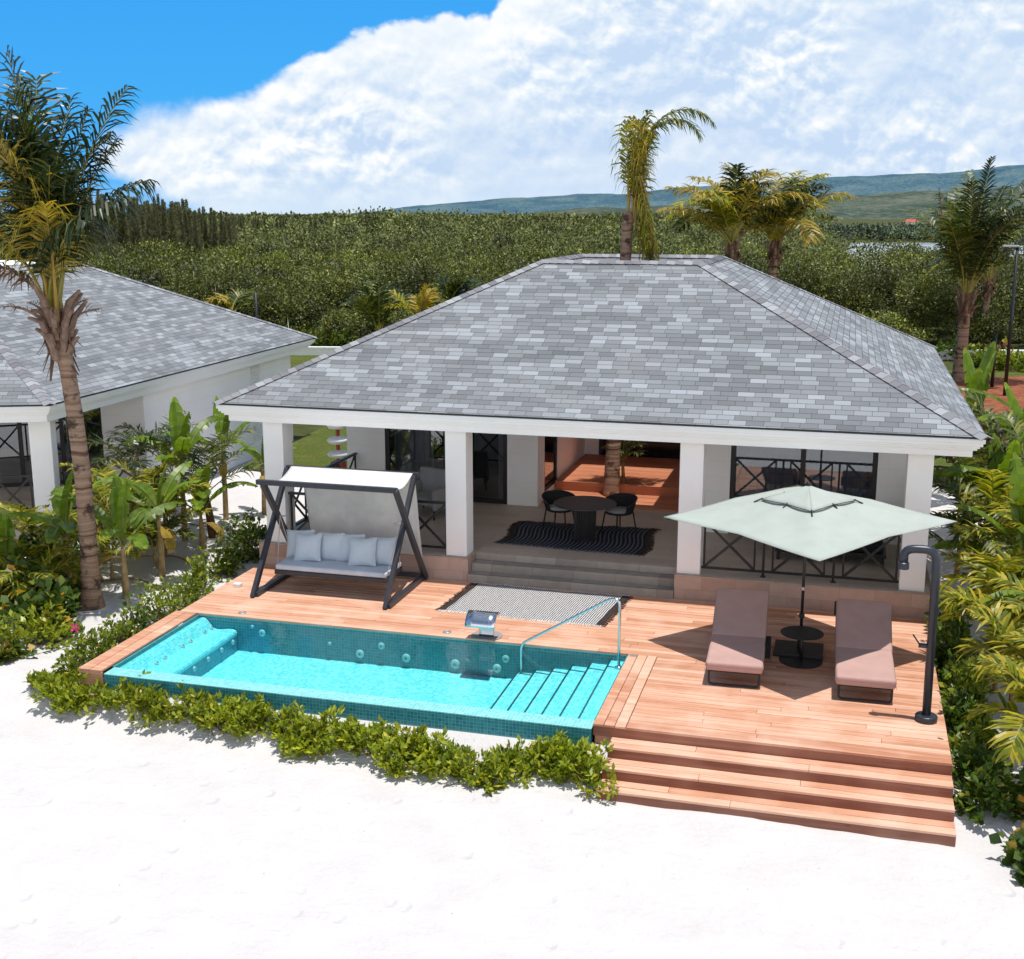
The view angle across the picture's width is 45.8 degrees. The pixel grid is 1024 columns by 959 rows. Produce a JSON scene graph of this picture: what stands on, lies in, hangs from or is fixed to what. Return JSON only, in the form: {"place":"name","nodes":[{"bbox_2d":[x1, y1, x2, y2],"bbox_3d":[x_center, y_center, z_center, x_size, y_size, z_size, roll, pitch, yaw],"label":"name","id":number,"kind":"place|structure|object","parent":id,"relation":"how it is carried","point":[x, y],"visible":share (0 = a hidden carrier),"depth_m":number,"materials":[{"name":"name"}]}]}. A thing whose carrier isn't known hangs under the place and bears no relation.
{"place":"outdoors","nodes":[
{"label":"outdoors","id":0,"kind":"place"},
{"bbox_2d":[242,355,347,468],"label":"lawn","id":1,"kind":"structure","parent":0,"point":[314,448],"depth_m":37.58,"materials":[{"name":"green plant"}]},
{"bbox_2d":[204,287,258,311],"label":"young palm","id":2,"kind":"object","parent":1,"relation":"on","point":[237,298],"visible":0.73,"depth_m":51.70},
{"bbox_2d":[340,280,415,330],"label":"young palm","id":3,"kind":"object","parent":1,"relation":"on","point":[375,304],"visible":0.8,"depth_m":51.04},
{"bbox_2d":[383,283,446,315],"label":"young palm","id":4,"kind":"object","parent":1,"relation":"on","point":[425,299],"visible":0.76,"depth_m":50.73,"materials":[{"name":"green plant"}]},
{"bbox_2d":[437,272,479,301],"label":"young palm","id":5,"kind":"object","parent":1,"relation":"on","point":[460,284],"visible":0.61,"depth_m":53.20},
{"bbox_2d":[0,214,1023,958],"bbox_3d":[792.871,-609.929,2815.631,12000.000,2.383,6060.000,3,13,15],"label":"ground","id":6,"kind":"structure","parent":0,"point":[120,838],"depth_m":14.36,"materials":[{"name":"sand"}]},
{"bbox_2d":[0,637,36,664],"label":"garden shrub","id":7,"kind":"object","parent":6,"relation":"on","point":[7,646],"visible":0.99,"depth_m":19.79,"materials":[{"name":"green plant"}]},
{"bbox_2d":[0,555,56,618],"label":"garden shrub","id":8,"kind":"object","parent":6,"relation":"on","point":[12,562],"visible":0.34,"depth_m":21.73,"materials":[{"name":"green plant"}]},
{"bbox_2d":[0,509,76,573],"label":"banana plant","id":9,"kind":"object","parent":6,"relation":"on","point":[7,529],"visible":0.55,"depth_m":22.48,"materials":[{"name":"green plant"}]},
{"bbox_2d":[0,501,79,543],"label":"young palm","id":10,"kind":"object","parent":6,"relation":"on","point":[24,524],"visible":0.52,"depth_m":23.73,"materials":[{"name":"green plant"}]},
{"bbox_2d":[0,523,79,568],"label":"young palm","id":11,"kind":"object","parent":6,"relation":"on","point":[40,545],"visible":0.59,"depth_m":22.70,"materials":[{"name":"green plant"}]},
{"bbox_2d":[0,541,81,598],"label":"young palm","id":12,"kind":"object","parent":6,"relation":"on","point":[41,565],"visible":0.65,"depth_m":22.02,"materials":[{"name":"green plant"}]},
{"bbox_2d":[0,575,83,642],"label":"garden shrub","id":13,"kind":"object","parent":6,"relation":"on","point":[55,596],"visible":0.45,"depth_m":20.98,"materials":[{"name":"green plant"}]},
{"bbox_2d":[11,600,75,649],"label":"garden shrub","id":14,"kind":"object","parent":6,"relation":"on","point":[44,632],"visible":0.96,"depth_m":20.47,"materials":[{"name":"green plant"}]},
{"bbox_2d":[24,664,87,702],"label":"beach shrub","id":15,"kind":"object","parent":6,"relation":"on","point":[46,680],"visible":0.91,"depth_m":18.59,"materials":[{"name":"green plant"}]},
{"bbox_2d":[5,469,115,578],"bbox_3d":[-8.732,0.989,23.149,2.190,2.497,2.027,3,13,15],"label":"banana plant","id":16,"kind":"object","parent":6,"relation":"on","point":[62,504],"visible":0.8,"depth_m":23.05,"materials":[{"name":"green plant"}]},
{"bbox_2d":[50,620,98,673],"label":"hedge shrub","id":17,"kind":"object","parent":6,"relation":"on","point":[81,651],"visible":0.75,"depth_m":19.20,"materials":[{"name":"green plant"}]},
{"bbox_2d":[0,45,161,610],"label":"coconut palm","id":18,"kind":"object","parent":6,"relation":"on","point":[44,189],"visible":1,"depth_m":20.88,"materials":[{"name":"green plant"}]},
{"bbox_2d":[48,677,114,715],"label":"beach shrub","id":19,"kind":"object","parent":6,"relation":"on","point":[79,699],"visible":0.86,"depth_m":18.16,"materials":[{"name":"green plant"}]},
{"bbox_2d":[66,626,116,659],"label":"hedge shrub","id":20,"kind":"object","parent":6,"relation":"on","point":[100,649],"visible":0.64,"depth_m":19.78,"materials":[{"name":"green plant"}]},
{"bbox_2d":[46,460,156,563],"bbox_3d":[-8.448,0.723,25.012,2.141,2.226,2.231,3,13,15],"label":"young palm","id":21,"kind":"object","parent":6,"relation":"on","point":[105,472],"visible":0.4,"depth_m":25.23,"materials":[{"name":"green plant"}]},
{"bbox_2d":[67,514,157,581],"bbox_3d":[-7.973,1.459,23.785,1.925,1.321,2.049,3,13,15],"label":"young palm","id":22,"kind":"object","parent":6,"relation":"on","point":[100,541],"visible":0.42,"depth_m":23.77,"materials":[{"name":"green plant"}]},
{"bbox_2d":[83,669,151,715],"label":"beach shrub","id":23,"kind":"object","parent":6,"relation":"on","point":[123,693],"visible":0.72,"depth_m":18.04,"materials":[{"name":"green plant"}]},
{"bbox_2d":[98,601,152,649],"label":"hedge shrub","id":24,"kind":"object","parent":6,"relation":"on","point":[119,628],"visible":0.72,"depth_m":20.32,"materials":[{"name":"green plant"}]},
{"bbox_2d":[69,472,184,598],"bbox_3d":[-7.020,1.062,22.929,1.985,2.449,2.231,-8,15,-33],"label":"banana plant","id":25,"kind":"object","parent":6,"relation":"on","point":[119,497],"visible":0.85,"depth_m":22.68,"materials":[{"name":"green plant"}]},
{"bbox_2d":[86,422,172,507],"bbox_3d":[-8.431,0.090,27.111,2.468,2.558,2.459,-6,14,-24],"label":"young palm","id":26,"kind":"object","parent":6,"relation":"on","point":[139,446],"visible":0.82,"depth_m":27.03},
{"bbox_2d":[92,461,201,576],"bbox_3d":[-7.210,0.858,24.082,2.106,2.353,2.152,-6,14,-27],"label":"banana plant","id":27,"kind":"object","parent":6,"relation":"on","point":[168,489],"visible":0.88,"depth_m":24.13,"materials":[{"name":"green plant"}]},
{"bbox_2d":[123,579,176,626],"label":"hedge shrub","id":28,"kind":"object","parent":6,"relation":"on","point":[159,603],"visible":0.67,"depth_m":21.53,"materials":[{"name":"green plant"}]},
{"bbox_2d":[0,260,317,547],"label":"villa","id":29,"kind":"object","parent":6,"relation":"on","point":[145,353],"visible":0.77,"depth_m":30.34,"materials":[{"name":"tile"}]},
{"bbox_2d":[0,408,104,487],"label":"sliding door","id":30,"kind":"structure","parent":29,"relation":"in","point":[15,454],"depth_m":30.05,"materials":[{"name":"glass"}]},
{"bbox_2d":[125,682,193,728],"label":"beach shrub","id":31,"kind":"object","parent":6,"relation":"on","point":[155,703],"visible":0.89,"depth_m":17.80,"materials":[{"name":"green plant"}]},
{"bbox_2d":[129,514,197,568],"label":"young palm","id":32,"kind":"object","parent":6,"relation":"on","point":[175,522],"visible":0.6,"depth_m":24.82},
{"bbox_2d":[123,468,213,557],"bbox_3d":[-7.369,0.802,25.576,2.144,1.827,2.141,-7,14,-29],"label":"young palm","id":33,"kind":"object","parent":6,"relation":"on","point":[165,515],"visible":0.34,"depth_m":25.45,"materials":[{"name":"green plant"}]},
{"bbox_2d":[123,397,219,540],"bbox_3d":[-7.190,-0.193,26.776,2.122,3.249,2.380,-11,17,-42],"label":"banana plant","id":34,"kind":"object","parent":6,"relation":"on","point":[182,440],"visible":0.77,"depth_m":26.57,"materials":[{"name":"green plant"}]},
{"bbox_2d":[170,560,215,607],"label":"hedge shrub","id":35,"kind":"object","parent":6,"relation":"on","point":[196,588],"visible":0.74,"depth_m":22.83,"materials":[{"name":"green plant"}]},
{"bbox_2d":[164,679,224,729],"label":"beach shrub","id":36,"kind":"object","parent":6,"relation":"on","point":[192,697],"visible":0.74,"depth_m":17.69,"materials":[{"name":"green plant"}]},
{"bbox_2d":[130,424,264,538],"bbox_3d":[-7.061,0.087,26.674,3.318,2.771,3.349,3,13,15],"label":"young palm","id":37,"kind":"object","parent":6,"relation":"on","point":[212,532],"visible":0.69,"depth_m":26.90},
{"bbox_2d":[163,396,249,520],"bbox_3d":[-6.947,-0.430,28.386,2.255,3.021,2.084,3,13,15],"label":"banana plant","id":38,"kind":"object","parent":6,"relation":"on","point":[221,425],"visible":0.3,"depth_m":28.44,"materials":[{"name":"green plant"}]},
{"bbox_2d":[173,465,257,548],"bbox_3d":[-6.699,0.581,26.289,2.078,1.949,1.965,9,15,36],"label":"banana plant","id":39,"kind":"object","parent":6,"relation":"on","point":[199,502],"visible":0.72,"depth_m":26.14,"materials":[{"name":"green plant"}]},
{"bbox_2d":[194,539,241,581],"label":"hedge shrub","id":40,"kind":"object","parent":6,"relation":"on","point":[221,564],"visible":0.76,"depth_m":24.21,"materials":[{"name":"green plant"}]},
{"bbox_2d":[189,690,254,735],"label":"beach shrub","id":41,"kind":"object","parent":6,"relation":"on","point":[225,711],"visible":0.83,"depth_m":17.46,"materials":[{"name":"green plant"}]},
{"bbox_2d":[229,514,266,564],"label":"hedge shrub","id":42,"kind":"object","parent":6,"relation":"on","point":[255,553],"visible":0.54,"depth_m":25.41,"materials":[{"name":"green plant"}]},
{"bbox_2d":[222,690,298,739],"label":"beach shrub","id":43,"kind":"object","parent":6,"relation":"on","point":[263,711],"visible":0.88,"depth_m":17.38,"materials":[{"name":"green plant"}]},
{"bbox_2d":[272,701,327,757],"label":"beach shrub","id":44,"kind":"object","parent":6,"relation":"on","point":[288,744],"visible":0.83,"depth_m":17.03,"materials":[{"name":"green plant"}]},
{"bbox_2d":[294,704,363,759],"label":"beach shrub","id":45,"kind":"object","parent":6,"relation":"on","point":[328,739],"visible":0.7,"depth_m":16.96,"materials":[{"name":"green plant"}]},
{"bbox_2d":[327,714,395,765],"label":"beach shrub","id":46,"kind":"object","parent":6,"relation":"on","point":[370,736],"visible":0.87,"depth_m":16.77,"materials":[{"name":"green plant"}]},
{"bbox_2d":[104,615,627,743],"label":"swimming pool","id":47,"kind":"structure","parent":6,"relation":"in","point":[479,687],"depth_m":19.59,"materials":[{"name":"tile"}]},
{"bbox_2d":[519,598,620,673],"bbox_3d":[0.910,2.512,19.250,1.789,1.531,0.118,6,14,24],"label":"pool handrail","id":48,"kind":"object","parent":47,"relation":"attached to","point":[618,666],"visible":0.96,"depth_m":18.98,"materials":[{"name":"silver metal"}]},
{"bbox_2d":[375,722,447,777],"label":"beach shrub","id":49,"kind":"object","parent":6,"relation":"on","point":[406,743],"visible":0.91,"depth_m":16.48,"materials":[{"name":"green plant"}]},
{"bbox_2d":[405,726,476,779],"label":"beach shrub","id":50,"kind":"object","parent":6,"relation":"on","point":[432,756],"visible":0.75,"depth_m":16.41,"materials":[{"name":"green plant"}]},
{"bbox_2d":[437,746,513,797],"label":"beach shrub","id":51,"kind":"object","parent":6,"relation":"on","point":[463,770],"visible":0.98,"depth_m":16.07,"materials":[{"name":"green plant"}]},
{"bbox_2d":[0,206,1023,345],"bbox_3d":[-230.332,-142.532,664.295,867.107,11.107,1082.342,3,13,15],"label":"mangrove forest","id":52,"kind":"object","parent":6,"relation":"on","point":[413,250],"visible":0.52,"depth_m":90.03,"materials":[{"name":"green plant"}]},
{"bbox_2d":[78,564,952,775],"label":"deck","id":53,"kind":"structure","parent":6,"relation":"on","point":[662,690],"depth_m":18.59,"materials":[{"name":"brown wood"}]},
{"bbox_2d":[250,465,427,609],"bbox_3d":[-3.166,0.984,22.455,2.719,2.168,2.142,3,13,15],"label":"swing seat","id":54,"kind":"object","parent":53,"relation":"on","point":[368,503],"visible":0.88,"depth_m":22.61,"materials":[{"name":"metal"}]},
{"bbox_2d":[294,533,321,560],"bbox_3d":[-3.804,1.262,22.593,0.560,0.530,0.200,-1,-10,16],"label":"pillow","id":55,"kind":"object","parent":54,"relation":"on","point":[307,546],"visible":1,"depth_m":22.51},
{"bbox_2d":[348,538,376,565],"bbox_3d":[-2.749,1.329,22.288,0.560,0.530,0.200,-1,-9,15],"label":"pillow","id":56,"kind":"object","parent":54,"relation":"on","point":[362,551],"visible":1,"depth_m":22.20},
{"bbox_2d":[465,610,501,639],"bbox_3d":[-0.439,2.367,19.931,0.520,0.476,0.676,3,13,15],"label":"water spout","id":57,"kind":"object","parent":53,"relation":"on","point":[484,622],"visible":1,"depth_m":19.70,"materials":[{"name":"silver metal"}]},
{"bbox_2d":[435,582,633,627],"bbox_3d":[0.424,2.216,21.700,3.261,0.027,1.925,3,13,15],"label":"rug","id":58,"kind":"object","parent":53,"relation":"on","point":[529,603],"visible":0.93,"depth_m":21.68,"materials":[{"name":"fabric"}]},
{"bbox_2d":[705,588,770,687],"bbox_3d":[3.560,2.417,18.864,0.923,0.819,2.318,3,13,13],"label":"sun lounger","id":59,"kind":"object","parent":53,"relation":"on","point":[740,641],"visible":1,"depth_m":18.96,"materials":[{"name":"fabric"}]},
{"bbox_2d":[779,626,823,668],"bbox_3d":[4.503,2.603,18.880,0.660,0.471,0.660,3,13,15],"label":"side table","id":60,"kind":"object","parent":53,"relation":"on","point":[803,633],"visible":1,"depth_m":18.82,"materials":[{"name":"black metal"}]},
{"bbox_2d":[665,482,956,659],"bbox_3d":[4.601,1.384,19.073,3.042,2.768,3.248,-9,15,-36],"label":"parasol","id":61,"kind":"object","parent":53,"relation":"on","point":[812,522],"visible":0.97,"depth_m":18.41,"materials":[{"name":"white fabric"}]},
{"bbox_2d":[834,599,896,703],"bbox_3d":[5.321,2.525,18.372,0.863,0.819,2.448,3,13,14],"label":"sun lounger","id":62,"kind":"object","parent":53,"relation":"on","point":[863,645],"visible":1,"depth_m":18.42,"materials":[{"name":"fabric"}]},
{"bbox_2d":[897,545,940,724],"bbox_3d":[5.526,2.095,16.493,0.665,2.486,0.300,3,13,15],"label":"outdoor shower","id":63,"kind":"object","parent":53,"relation":"on","point":[925,715],"visible":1,"depth_m":16.37,"materials":[{"name":"metal"}]},
{"bbox_2d":[481,734,554,787],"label":"beach shrub","id":64,"kind":"object","parent":6,"relation":"on","point":[511,757],"visible":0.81,"depth_m":16.23,"materials":[{"name":"green plant"}]},
{"bbox_2d":[521,729,588,779],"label":"beach shrub","id":65,"kind":"object","parent":6,"relation":"on","point":[553,745],"visible":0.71,"depth_m":16.22,"materials":[{"name":"green plant"}]},
{"bbox_2d":[545,736,619,801],"bbox_3d":[0.969,3.802,16.059,1.064,0.668,0.963,3,13,15],"label":"beach shrub","id":66,"kind":"object","parent":6,"relation":"on","point":[591,775],"visible":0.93,"depth_m":16.02,"materials":[{"name":"green plant"}]},
{"bbox_2d":[213,254,993,620],"bbox_3d":[2.895,-2.066,28.310,14.156,6.187,14.486,3,13,15],"label":"villa","id":67,"kind":"object","parent":6,"relation":"on","point":[505,402],"visible":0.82,"depth_m":23.07,"materials":[{"name":"tile"}]},
{"bbox_2d":[415,466,445,520],"bbox_3d":[-1.800,0.286,26.219,1.050,0.950,0.860,9,15,35],"label":"armchair","id":68,"kind":"object","parent":67,"relation":"on","point":[430,484],"visible":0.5,"depth_m":26.33,"materials":[{"name":"grey fabric"}]},
{"bbox_2d":[385,428,506,503],"bbox_3d":[-1.491,-0.670,27.356,2.900,2.330,0.070,3,13,15],"label":"sliding door","id":69,"kind":"structure","parent":67,"relation":"in","point":[407,450],"depth_m":27.35,"materials":[{"name":"glass"}]},
{"bbox_2d":[544,436,556,491],"bbox_3d":[0.860,-0.907,27.945,0.070,2.200,1.300,3,13,15],"label":"window","id":70,"kind":"structure","parent":67,"relation":"in","point":[550,474],"depth_m":28.16,"materials":[{"name":"black glass"}]},
{"bbox_2d":[493,520,660,555],"bbox_3d":[1.351,1.151,24.460,3.194,0.027,2.185,3,13,15],"label":"rug","id":71,"kind":"object","parent":67,"relation":"on","point":[629,541],"visible":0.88,"depth_m":24.30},
{"bbox_2d":[554,496,616,541],"bbox_3d":[1.455,0.823,24.185,1.250,0.746,1.250,3,13,15],"label":"round table","id":72,"kind":"object","parent":71,"relation":"on","point":[584,508],"visible":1,"depth_m":24.04,"materials":[{"name":"metal"}]},
{"bbox_2d":[601,493,637,536],"bbox_3d":[2.211,0.708,24.762,0.670,0.756,0.747,-12,17,-43],"label":"dining chair","id":73,"kind":"object","parent":71,"relation":"on","point":[625,505],"visible":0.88,"depth_m":24.77,"materials":[{"name":"black metal"}]},
{"bbox_2d":[599,439,680,458],"bbox_3d":[3.833,-1.450,30.979,3.250,2.500,0.070,3,13,15],"label":"sliding door","id":74,"kind":"structure","parent":67,"relation":"in","point":[654,449],"depth_m":31.17,"materials":[{"name":"glass"}]},
{"bbox_2d":[603,107,716,495],"bbox_3d":[3.241,-3.869,27.222,2.405,8.588,1.378,3,13,15],"label":"coconut palm","id":75,"kind":"object","parent":67,"relation":"on","point":[637,164],"visible":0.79,"depth_m":26.68,"materials":[{"name":"green plant"}]},
{"bbox_2d":[728,445,878,532],"bbox_3d":[5.784,0.028,24.177,2.840,2.330,0.070,3,13,15],"label":"sliding door","id":76,"kind":"structure","parent":67,"relation":"in","point":[753,470],"depth_m":24.11,"materials":[{"name":"black metal"}]},
{"bbox_2d":[655,162,819,261],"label":"coconut palm","id":77,"kind":"object","parent":6,"relation":"on","point":[731,203],"visible":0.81,"depth_m":45.36,"materials":[{"name":"green plant"}]},
{"bbox_2d":[685,162,856,277],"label":"coconut palm","id":78,"kind":"object","parent":6,"relation":"on","point":[792,209],"visible":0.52,"depth_m":48.23,"materials":[{"name":"green plant"}]},
{"bbox_2d":[596,737,955,846],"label":"deck steps","id":79,"kind":"structure","parent":6,"relation":"on","point":[892,803],"depth_m":15.48,"materials":[{"name":"brown wood"}]},
{"bbox_2d":[742,220,1023,241],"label":"shore forest","id":80,"kind":"object","parent":6,"relation":"on","point":[905,230],"visible":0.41,"depth_m":318.19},
{"bbox_2d":[881,475,1017,617],"bbox_3d":[8.479,1.342,21.941,2.917,2.564,3.071,-10,16,-40],"label":"areca palm","id":81,"kind":"object","parent":6,"relation":"on","point":[971,517],"visible":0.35,"depth_m":21.99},
{"bbox_2d":[925,615,974,667],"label":"hedge shrub","id":82,"kind":"object","parent":6,"relation":"on","point":[942,655],"visible":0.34,"depth_m":19.49,"materials":[{"name":"green plant"}]},
{"bbox_2d":[938,655,994,726],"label":"hedge shrub","id":83,"kind":"object","parent":6,"relation":"on","point":[976,688],"visible":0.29,"depth_m":17.69,"materials":[{"name":"green plant"}]},
{"bbox_2d":[940,687,998,736],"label":"hedge shrub","id":84,"kind":"object","parent":6,"relation":"on","point":[952,712],"visible":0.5,"depth_m":17.00,"materials":[{"name":"green plant"}]},
{"bbox_2d":[929,468,1017,597],"bbox_3d":[9.021,0.982,22.558,2.731,2.959,2.497,-8,15,-31],"label":"areca palm","id":85,"kind":"object","parent":6,"relation":"on","point":[993,494],"visible":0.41,"depth_m":21.94,"materials":[{"name":"green plant"}]},
{"bbox_2d":[924,228,1023,347],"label":"coconut palm","id":86,"kind":"object","parent":6,"relation":"on","point":[988,286],"visible":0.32,"depth_m":65.09,"materials":[{"name":"green plant"}]},
{"bbox_2d":[927,585,1023,692],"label":"areca palm","id":87,"kind":"object","parent":6,"relation":"on","point":[957,598],"visible":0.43,"depth_m":18.77,"materials":[{"name":"green plant"}]},
{"bbox_2d":[938,722,1014,793],"bbox_3d":[6.066,3.681,15.707,0.892,0.815,1.145,-1,12,-5],"label":"hedge shrub","id":88,"kind":"object","parent":6,"relation":"on","point":[966,759],"visible":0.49,"depth_m":15.70,"materials":[{"name":"green plant"}]},
{"bbox_2d":[931,452,1023,623],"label":"banana plant","id":89,"kind":"object","parent":6,"relation":"on","point":[1016,493],"visible":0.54,"depth_m":20.59,"materials":[{"name":"green plant"}]},
{"bbox_2d":[933,431,1023,549],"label":"banana plant","id":90,"kind":"object","parent":6,"relation":"on","point":[1000,460],"visible":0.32,"depth_m":22.97,"materials":[{"name":"green plant"}]},
{"bbox_2d":[933,437,1023,574],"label":"areca palm","id":91,"kind":"object","parent":6,"relation":"on","point":[968,461],"visible":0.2,"depth_m":23.49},
{"bbox_2d":[963,341,995,419],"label":"banana plant","id":92,"kind":"object","parent":6,"relation":"on","point":[977,380],"visible":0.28,"depth_m":29.87,"materials":[{"name":"green plant"}]},
{"bbox_2d":[947,706,1014,772],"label":"hedge shrub","id":93,"kind":"object","parent":6,"relation":"on","point":[981,734],"visible":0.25,"depth_m":16.28,"materials":[{"name":"green plant"}]},
{"bbox_2d":[939,544,1023,655],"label":"areca palm","id":94,"kind":"object","parent":6,"relation":"on","point":[986,566],"visible":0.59,"depth_m":20.06,"materials":[{"name":"green plant"}]},
{"bbox_2d":[945,495,1023,552],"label":"areca palm","id":95,"kind":"object","parent":6,"relation":"on","point":[971,534],"visible":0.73,"depth_m":20.99,"materials":[{"name":"green plant"}]},
{"bbox_2d":[952,754,1023,825],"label":"hedge shrub","id":96,"kind":"object","parent":6,"relation":"on","point":[994,789],"visible":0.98,"depth_m":15.01,"materials":[{"name":"green plant"}]},
{"bbox_2d":[953,376,1023,457],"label":"mulch bed","id":97,"kind":"object","parent":6,"relation":"on","point":[1016,384],"depth_m":49.06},
{"bbox_2d":[901,156,1023,380],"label":"coconut palm","id":98,"kind":"object","parent":97,"relation":"on","point":[975,232],"visible":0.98,"depth_m":50.72,"materials":[{"name":"plant"}]},
{"bbox_2d":[955,598,1023,730],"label":"areca palm","id":99,"kind":"object","parent":6,"relation":"on","point":[999,622],"visible":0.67,"depth_m":17.16,"materials":[{"name":"green plant"}]},
{"bbox_2d":[962,649,1023,767],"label":"areca palm","id":100,"kind":"object","parent":6,"relation":"on","point":[1009,671],"visible":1,"depth_m":15.23,"materials":[{"name":"green plant"}]},
{"bbox_2d":[981,571,1023,657],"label":"areca palm","id":101,"kind":"object","parent":6,"relation":"on","point":[1019,585],"visible":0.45,"depth_m":17.86,"materials":[{"name":"green plant"}]},
{"bbox_2d":[989,822,1023,887],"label":"garden shrub","id":102,"kind":"object","parent":6,"relation":"on","point":[1014,850],"visible":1,"depth_m":14.23,"materials":[{"name":"green plant"}]},
{"bbox_2d":[1002,759,1023,823],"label":"garden shrub","id":103,"kind":"object","parent":6,"relation":"on","point":[1015,806],"visible":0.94,"depth_m":14.95,"materials":[{"name":"green plant"}]},
{"bbox_2d":[0,0,1023,213],"label":"sky","id":104,"kind":"structure","parent":0,"point":[268,106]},
{"bbox_2d":[344,165,1023,214],"bbox_3d":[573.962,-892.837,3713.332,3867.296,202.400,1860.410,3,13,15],"label":"hills","id":105,"kind":"structure","parent":0,"point":[1013,175],"depth_m":3687.45,"materials":[{"name":"plant"}]},
{"bbox_2d":[517,187,1023,218],"bbox_3d":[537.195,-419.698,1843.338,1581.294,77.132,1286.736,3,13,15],"label":"hills","id":106,"kind":"structure","parent":0,"point":[890,205],"depth_m":1760.77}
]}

